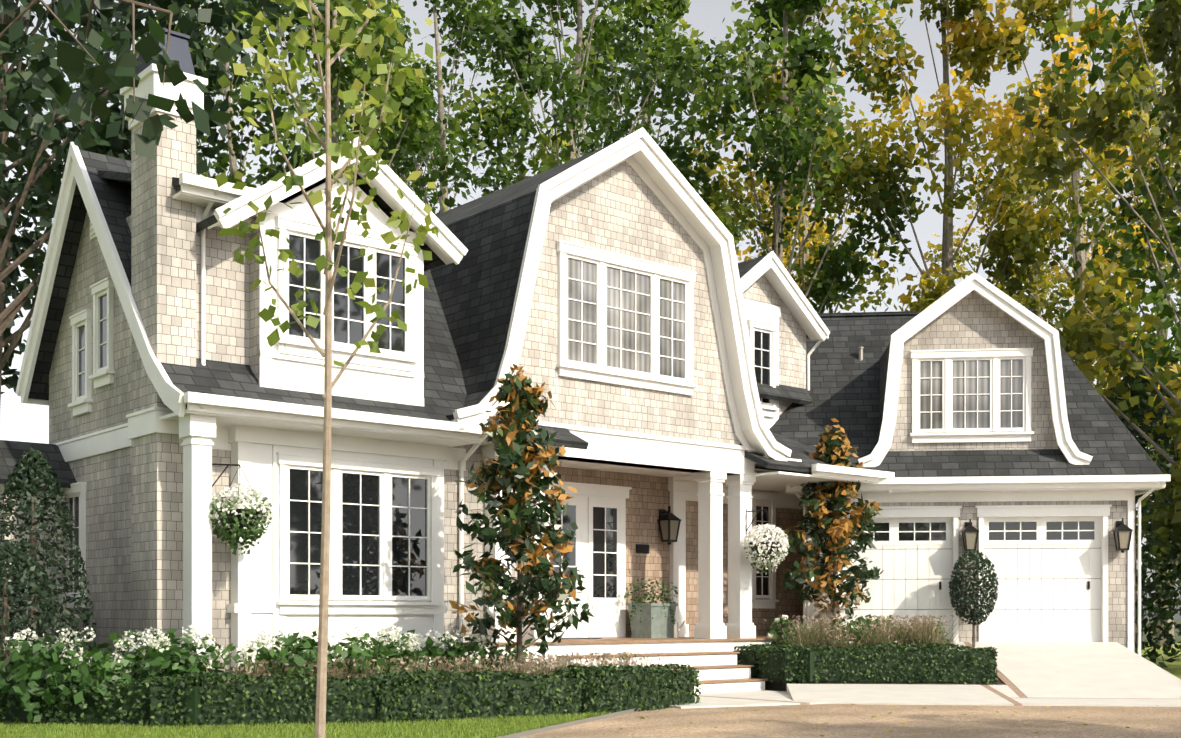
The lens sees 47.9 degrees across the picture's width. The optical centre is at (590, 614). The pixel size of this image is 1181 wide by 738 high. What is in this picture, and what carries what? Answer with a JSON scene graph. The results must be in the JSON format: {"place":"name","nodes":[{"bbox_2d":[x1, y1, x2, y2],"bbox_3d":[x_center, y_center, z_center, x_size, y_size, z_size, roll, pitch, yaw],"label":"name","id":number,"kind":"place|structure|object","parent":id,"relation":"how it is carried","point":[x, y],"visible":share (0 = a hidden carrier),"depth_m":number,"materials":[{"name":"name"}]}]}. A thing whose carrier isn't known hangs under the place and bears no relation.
{"place":"outdoors","nodes":[
{"label":"outdoors","id":0,"kind":"place"},
{"bbox_2d":[90,630,226,680],"bbox_3d":[-5.295,0.630,16.481,1.480,0.915,1.584,0,0,-41],"label":"hydrangea","id":1,"kind":"object","parent":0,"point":[114,636],"depth_m":16.33,"materials":[{"name":"plant"}]},
{"bbox_2d":[236,624,345,672],"bbox_3d":[-3.775,0.639,17.141,1.343,1.037,1.498,0,0,-41],"label":"hydrangea","id":2,"kind":"object","parent":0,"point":[289,649],"depth_m":17.09,"materials":[{"name":"white plant"}]},
{"bbox_2d":[256,0,414,737],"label":"tree trunk","id":3,"kind":"object","parent":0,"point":[320,713],"visible":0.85,"depth_m":7.76,"materials":[{"name":"brown wood"}]},
{"bbox_2d":[215,0,446,366],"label":"tree leaves","id":4,"kind":"object","parent":3,"relation":"attached to","point":[335,151],"visible":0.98,"depth_m":7.79,"materials":[{"name":"green plant"}]},
{"bbox_2d":[381,629,494,678],"bbox_3d":[-1.971,0.662,17.627,1.484,0.942,1.592,0,0,-41],"label":"hydrangea","id":5,"kind":"object","parent":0,"point":[432,652],"depth_m":17.69,"materials":[{"name":"plant"}]},
{"bbox_2d":[16,64,894,693],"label":"house","id":6,"kind":"structure","parent":0,"point":[268,444],"depth_m":19.00,"materials":[{"name":"white paint"}]},
{"bbox_2d":[136,28,194,74],"bbox_3d":[-5.562,-7.205,17.308,0.520,0.570,0.835,0,0,-41],"label":"chimney cap","id":7,"kind":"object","parent":6,"relation":"attached to","point":[178,50],"visible":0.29,"depth_m":17.09,"materials":[{"name":"grey metal"}]},
{"bbox_2d":[209,463,272,555],"bbox_3d":[-4.423,-1.345,16.757,0.818,1.190,0.831,0,0,-41],"label":"hanging basket","id":8,"kind":"object","parent":6,"relation":"attached to","point":[226,536],"depth_m":16.59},
{"bbox_2d":[0,111,805,682],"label":"shingle siding","id":9,"kind":"object","parent":6,"relation":"attached to","point":[134,533],"visible":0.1,"depth_m":18.98,"materials":[{"name":"brown wood"}]},
{"bbox_2d":[90,221,863,645],"bbox_3d":[1.124,-2.500,23.525,18.264,6.980,4.553,0,0,-41],"label":"downspout","id":10,"kind":"object","parent":9,"relation":"attached to","point":[462,461],"depth_m":19.79,"materials":[{"name":"white metal"}]},
{"bbox_2d":[743,509,789,574],"bbox_3d":[3.068,-1.292,23.181,0.808,1.176,0.811,0,0,-6],"label":"hanging basket","id":11,"kind":"object","parent":9,"relation":"attached to","point":[758,562],"depth_m":23.03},
{"bbox_2d":[0,145,865,487],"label":"house roof","id":12,"kind":"structure","parent":6,"relation":"attached to","point":[468,301],"depth_m":20.15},
{"bbox_2d":[550,495,620,637],"bbox_3d":[-0.157,-0.840,23.279,1.840,2.460,0.040,0,0,-41],"label":"door","id":13,"kind":"structure","parent":6,"relation":"attached to","point":[605,621],"depth_m":23.45,"materials":[{"name":"paint"}]},
{"bbox_2d":[568,258,683,377],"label":"window panes","id":14,"kind":"object","parent":6,"relation":"attached to","point":[613,318],"visible":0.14,"depth_m":21.62,"materials":[{"name":"clear glass"}]},
{"bbox_2d":[463,635,826,683],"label":"porch steps","id":15,"kind":"structure","parent":6,"relation":"attached to","point":[618,640],"depth_m":22.03,"materials":[{"name":"brown wood"}]},
{"bbox_2d":[626,603,677,637],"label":"planter","id":16,"kind":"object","parent":15,"relation":"on","point":[660,626],"depth_m":23.53,"materials":[{"name":"grey concrete"}]},
{"bbox_2d":[624,577,677,626],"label":"planter foliage","id":17,"kind":"object","parent":16,"relation":"in","point":[653,593],"visible":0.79,"depth_m":23.63,"materials":[{"name":"green plant"}]},
{"bbox_2d":[552,467,802,637],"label":"shingle wall","id":18,"kind":"structure","parent":6,"relation":"attached to","point":[648,498],"depth_m":24.68,"materials":[{"name":"beige wood"}]},
{"bbox_2d":[672,618,684,637],"bbox_3d":[1.556,0.227,24.062,0.436,0.367,0.178,0,0,-41],"label":"steel watering can","id":19,"kind":"object","parent":6,"relation":"on","point":[675,632],"visible":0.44,"depth_m":23.95,"materials":[{"name":"grey metal"}]},
{"bbox_2d":[443,627,534,672],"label":"hydrangea","id":20,"kind":"object","parent":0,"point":[490,653],"depth_m":18.29,"materials":[{"name":"plant"}]},
{"bbox_2d":[0,0,1180,618],"label":"sky","id":21,"kind":"structure","parent":0,"point":[22,422],"materials":[{"name":"white"}]},
{"bbox_2d":[495,690,824,737],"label":"walkway","id":22,"kind":"structure","parent":0,"point":[713,701],"depth_m":19.14,"materials":[{"name":"beige concrete"}]},
{"bbox_2d":[660,520,678,539],"bbox_3d":[1.456,-1.560,24.503,0.262,0.350,0.262,0,0,-41],"label":"lantern glass","id":23,"kind":"object","parent":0,"point":[673,527],"visible":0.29,"depth_m":24.43,"materials":[{"name":"glass"}]},
{"bbox_2d":[518,704,1180,737],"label":"gravel ground","id":24,"kind":"structure","parent":0,"point":[859,721],"depth_m":15.90,"materials":[{"name":"beige gravel"}]},
{"bbox_2d":[534,703,1171,737],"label":"fallen leaves","id":25,"kind":"object","parent":24,"relation":"on","point":[891,712],"visible":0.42,"depth_m":16.52,"materials":[{"name":"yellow plant"}]},
{"bbox_2d":[785,272,1170,655],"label":"trim","id":26,"kind":"structure","parent":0,"point":[1128,488],"depth_m":25.26,"materials":[{"name":"white wood"}]},
{"bbox_2d":[755,308,1163,476],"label":"garage roof","id":27,"kind":"structure","parent":26,"relation":"attached to","point":[847,388],"depth_m":26.19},
{"bbox_2d":[805,291,1126,647],"bbox_3d":[7.574,-2.495,28.743,6.040,7.570,6.800,0,0,6],"label":"shingle siding","id":28,"kind":"object","parent":26,"relation":"attached to","point":[973,320],"visible":0.08,"depth_m":25.40,"materials":[{"name":"beige wood"}]},
{"bbox_2d":[837,516,1100,641],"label":"garage doors","id":29,"kind":"structure","parent":26,"relation":"attached to","point":[1045,595],"depth_m":25.39,"materials":[{"name":"paint"}]},
{"bbox_2d":[920,359,1022,432],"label":"window panes","id":30,"kind":"structure","parent":26,"relation":"attached to","point":[983,388],"depth_m":25.46,"materials":[{"name":"clear glass"}]},
{"bbox_2d":[787,642,1180,706],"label":"apron","id":31,"kind":"object","parent":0,"point":[1060,673],"depth_m":21.20,"materials":[{"name":"beige concrete"}]},
{"bbox_2d":[781,418,883,628],"bbox_3d":[4.594,-1.499,24.685,2.400,4.338,2.082,0,0,-41],"label":"magnolia","id":32,"kind":"object","parent":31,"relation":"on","point":[833,450],"depth_m":24.60,"materials":[{"name":"plant"}]},
{"bbox_2d":[851,614,899,640],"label":"shrub","id":33,"kind":"object","parent":31,"relation":"on","point":[862,620],"depth_m":24.28,"materials":[{"name":"green plant"}]},
{"bbox_2d":[756,642,998,684],"bbox_3d":[4.723,0.830,22.090,1.339,0.769,3.941,0,0,-79],"label":"hedge","id":34,"kind":"object","parent":31,"relation":"on","point":[826,648],"depth_m":21.74,"materials":[{"name":"green plant"}]},
{"bbox_2d":[785,677,1003,691],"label":"garden bed soil","id":35,"kind":"structure","parent":31,"relation":"on","point":[999,682],"depth_m":21.72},
{"bbox_2d":[765,614,966,650],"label":"ornamental grass","id":36,"kind":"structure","parent":35,"relation":"on","point":[913,633],"depth_m":22.65,"materials":[{"name":"beige plant"}]},
{"bbox_2d":[909,615,949,643],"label":"shrub foliage","id":37,"kind":"object","parent":31,"relation":"on","point":[947,640],"visible":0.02,"depth_m":24.07,"materials":[{"name":"green plant"}]},
{"bbox_2d":[948,549,998,646],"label":"topiary","id":38,"kind":"object","parent":31,"relation":"on","point":[955,583],"depth_m":24.67,"materials":[{"name":"green plant"}]},
{"bbox_2d":[963,531,1129,548],"bbox_3d":[8.582,-1.406,25.036,3.031,0.322,0.242,0,0,6],"label":"garage lamp glass","id":39,"kind":"object","parent":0,"point":[1124,536],"visible":0.79,"depth_m":24.95,"materials":[{"name":"glass"}]},
{"bbox_2d":[1137,643,1180,678],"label":"lawn","id":40,"kind":"structure","parent":0,"point":[1174,668],"depth_m":36.87,"materials":[{"name":"green plant"}]},
{"bbox_2d":[0,0,236,404],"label":"tree","id":41,"kind":"object","parent":40,"relation":"on","point":[109,29],"depth_m":33.09,"materials":[{"name":"green plant"}]},
{"bbox_2d":[0,0,232,159],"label":"branch","id":42,"kind":"object","parent":41,"relation":"attached to","point":[120,73],"depth_m":6.21,"materials":[{"name":"green plant"}]},
{"bbox_2d":[0,0,324,335],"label":"tree","id":43,"kind":"object","parent":40,"relation":"on","point":[110,137],"depth_m":23.40,"materials":[{"name":"green plant"}]},
{"bbox_2d":[0,711,614,737],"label":"lawn blades","id":44,"kind":"object","parent":40,"relation":"on","point":[475,727],"visible":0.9,"depth_m":14.35,"materials":[{"name":"green plant"}]},
{"bbox_2d":[0,663,700,728],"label":"hedge","id":45,"kind":"object","parent":40,"relation":"on","point":[387,679],"depth_m":15.43,"materials":[{"name":"green plant"}]},
{"bbox_2d":[110,625,232,683],"bbox_3d":[-4.998,0.650,15.877,1.383,1.067,1.344,0,0,-41],"label":"hydrangea","id":46,"kind":"object","parent":45,"relation":"attached to","point":[155,662],"depth_m":15.78,"materials":[{"name":"plant"}]},
{"bbox_2d":[212,628,340,682],"bbox_3d":[-3.703,0.683,16.228,1.494,1.043,1.621,0,0,-41],"label":"hydrangea","id":47,"kind":"object","parent":45,"relation":"attached to","point":[310,653],"depth_m":16.20,"materials":[{"name":"green plant"}]},
{"bbox_2d":[327,625,432,677],"bbox_3d":[-2.790,0.649,16.817,1.561,1.054,1.561,0,0,-41],"label":"hydrangea","id":48,"kind":"object","parent":45,"relation":"attached to","point":[353,651],"depth_m":16.57,"materials":[{"name":"green plant"}]},
{"bbox_2d":[342,624,422,665],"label":"hydrangea","id":49,"kind":"object","parent":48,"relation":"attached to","point":[354,629],"depth_m":17.93,"materials":[{"name":"white plant"}]},
{"bbox_2d":[245,0,489,207],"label":"tree","id":50,"kind":"object","parent":40,"relation":"on","point":[411,105],"depth_m":42.35,"materials":[{"name":"green plant"}]},
{"bbox_2d":[311,0,548,213],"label":"tree","id":51,"kind":"object","parent":40,"relation":"on","point":[456,32],"depth_m":54.91,"materials":[{"name":"green plant"}]},
{"bbox_2d":[448,0,721,196],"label":"tree","id":52,"kind":"object","parent":40,"relation":"on","point":[517,40],"depth_m":44.75,"materials":[{"name":"green plant"}]},
{"bbox_2d":[565,0,772,236],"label":"tree","id":53,"kind":"object","parent":40,"relation":"on","point":[672,11],"depth_m":54.20,"materials":[{"name":"green plant"}]},
{"bbox_2d":[731,642,796,677],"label":"hedge","id":54,"kind":"object","parent":40,"relation":"on","point":[753,647],"depth_m":22.80,"materials":[{"name":"green plant"}]},
{"bbox_2d":[757,664,784,690],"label":"soil","id":55,"kind":"structure","parent":40,"relation":"on","point":[774,685],"depth_m":22.40,"materials":[{"name":"black soil"}]},
{"bbox_2d":[0,542,82,683],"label":"evergreen","id":56,"kind":"object","parent":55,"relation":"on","point":[12,552],"depth_m":16.11,"materials":[{"name":"green plant"}]},
{"bbox_2d":[0,628,132,723],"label":"hydrangea","id":57,"kind":"object","parent":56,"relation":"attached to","point":[23,692],"depth_m":15.07,"materials":[{"name":"green plant"}]},
{"bbox_2d":[0,447,99,669],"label":"evergreen","id":58,"kind":"object","parent":55,"relation":"on","point":[30,458],"depth_m":17.27,"materials":[{"name":"green plant"}]},
{"bbox_2d":[9,627,119,680],"bbox_3d":[-6.609,0.655,16.536,1.469,1.021,1.534,0,0,-41],"label":"hydrangea","id":59,"kind":"object","parent":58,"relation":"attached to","point":[68,670],"depth_m":16.40,"materials":[{"name":"plant"}]},
{"bbox_2d":[206,650,682,683],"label":"flowering plants","id":60,"kind":"object","parent":55,"relation":"on","point":[527,666],"visible":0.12,"depth_m":17.05,"materials":[{"name":"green plant"}]},
{"bbox_2d":[492,643,544,675],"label":"shrub foliage","id":61,"kind":"object","parent":55,"relation":"on","point":[499,651],"visible":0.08,"depth_m":19.52,"materials":[{"name":"green plant"}]},
{"bbox_2d":[449,363,593,671],"bbox_3d":[-0.985,-1.060,17.801,2.159,4.701,1.938,0,0,-83],"label":"magnolia","id":62,"kind":"object","parent":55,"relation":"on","point":[515,421],"depth_m":17.67,"materials":[{"name":"green plant"}]},
{"bbox_2d":[766,615,823,645],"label":"shrub","id":63,"kind":"object","parent":55,"relation":"on","point":[772,631],"depth_m":23.67,"materials":[{"name":"green plant"}]},
{"bbox_2d":[817,617,865,646],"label":"shrub foliage","id":64,"kind":"object","parent":55,"relation":"on","point":[849,625],"visible":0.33,"depth_m":23.75,"materials":[{"name":"green plant"}]},
{"bbox_2d":[856,620,899,645],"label":"shrub foliage","id":65,"kind":"object","parent":55,"relation":"on","point":[864,628],"visible":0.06,"depth_m":23.56,"materials":[{"name":"green plant"}]},
{"bbox_2d":[688,0,924,312],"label":"tree","id":66,"kind":"object","parent":40,"relation":"on","point":[808,76],"depth_m":43.09,"materials":[{"name":"green plant"}]},
{"bbox_2d":[688,0,954,312],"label":"tree","id":67,"kind":"object","parent":40,"relation":"on","point":[735,173],"depth_m":51.12,"materials":[{"name":"plant"}]},
{"bbox_2d":[799,0,1084,310],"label":"tree","id":68,"kind":"object","parent":40,"relation":"on","point":[1020,238],"depth_m":42.58,"materials":[{"name":"plant"}]},
{"bbox_2d":[940,0,1180,419],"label":"tree","id":69,"kind":"object","parent":40,"relation":"on","point":[1039,7],"depth_m":49.53,"materials":[{"name":"plant"}]},
{"bbox_2d":[1013,0,1180,560],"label":"tree","id":70,"kind":"object","parent":40,"relation":"on","point":[1089,335],"depth_m":31.97,"materials":[{"name":"green plant"}]},
{"bbox_2d":[1040,0,1180,599],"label":"tree","id":71,"kind":"object","parent":40,"relation":"on","point":[1166,314],"depth_m":39.98,"materials":[{"name":"green plant"}]},
{"bbox_2d":[1055,11,1180,646],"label":"tree","id":72,"kind":"object","parent":40,"relation":"on","point":[1134,43],"depth_m":54.72,"materials":[{"name":"green plant"}]},
{"bbox_2d":[1102,374,1180,662],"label":"tree","id":73,"kind":"object","parent":40,"relation":"on","point":[1138,415],"depth_m":34.51,"materials":[{"name":"green plant"}]},
{"bbox_2d":[1135,459,1180,667],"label":"shrub","id":74,"kind":"object","parent":40,"relation":"on","point":[1163,594],"visible":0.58,"depth_m":31.20,"materials":[{"name":"green plant"}]},
{"bbox_2d":[1137,619,1180,642],"bbox_3d":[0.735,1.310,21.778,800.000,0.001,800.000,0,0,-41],"label":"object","id":75,"kind":"object","parent":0,"point":[1177,638],"depth_m":89.29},
{"bbox_2d":[112,0,347,187],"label":"tree","id":76,"kind":"object","parent":75,"relation":"on","point":[222,159],"depth_m":49.80,"materials":[{"name":"green plant"}]},
{"bbox_2d":[309,12,480,215],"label":"tree","id":77,"kind":"object","parent":75,"relation":"on","point":[430,77],"depth_m":67.25,"materials":[{"name":"green plant"}]},
{"bbox_2d":[511,14,665,176],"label":"tree","id":78,"kind":"object","parent":75,"relation":"on","point":[581,108],"depth_m":69.00,"materials":[{"name":"green plant"}]},
{"bbox_2d":[711,65,847,275],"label":"tree","id":79,"kind":"object","parent":75,"relation":"on","point":[816,236],"depth_m":70.60,"materials":[{"name":"green plant"}]},
{"bbox_2d":[924,77,1130,319],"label":"tree","id":80,"kind":"object","parent":75,"relation":"on","point":[958,258],"depth_m":69.33,"materials":[{"name":"plant"}]}
]}

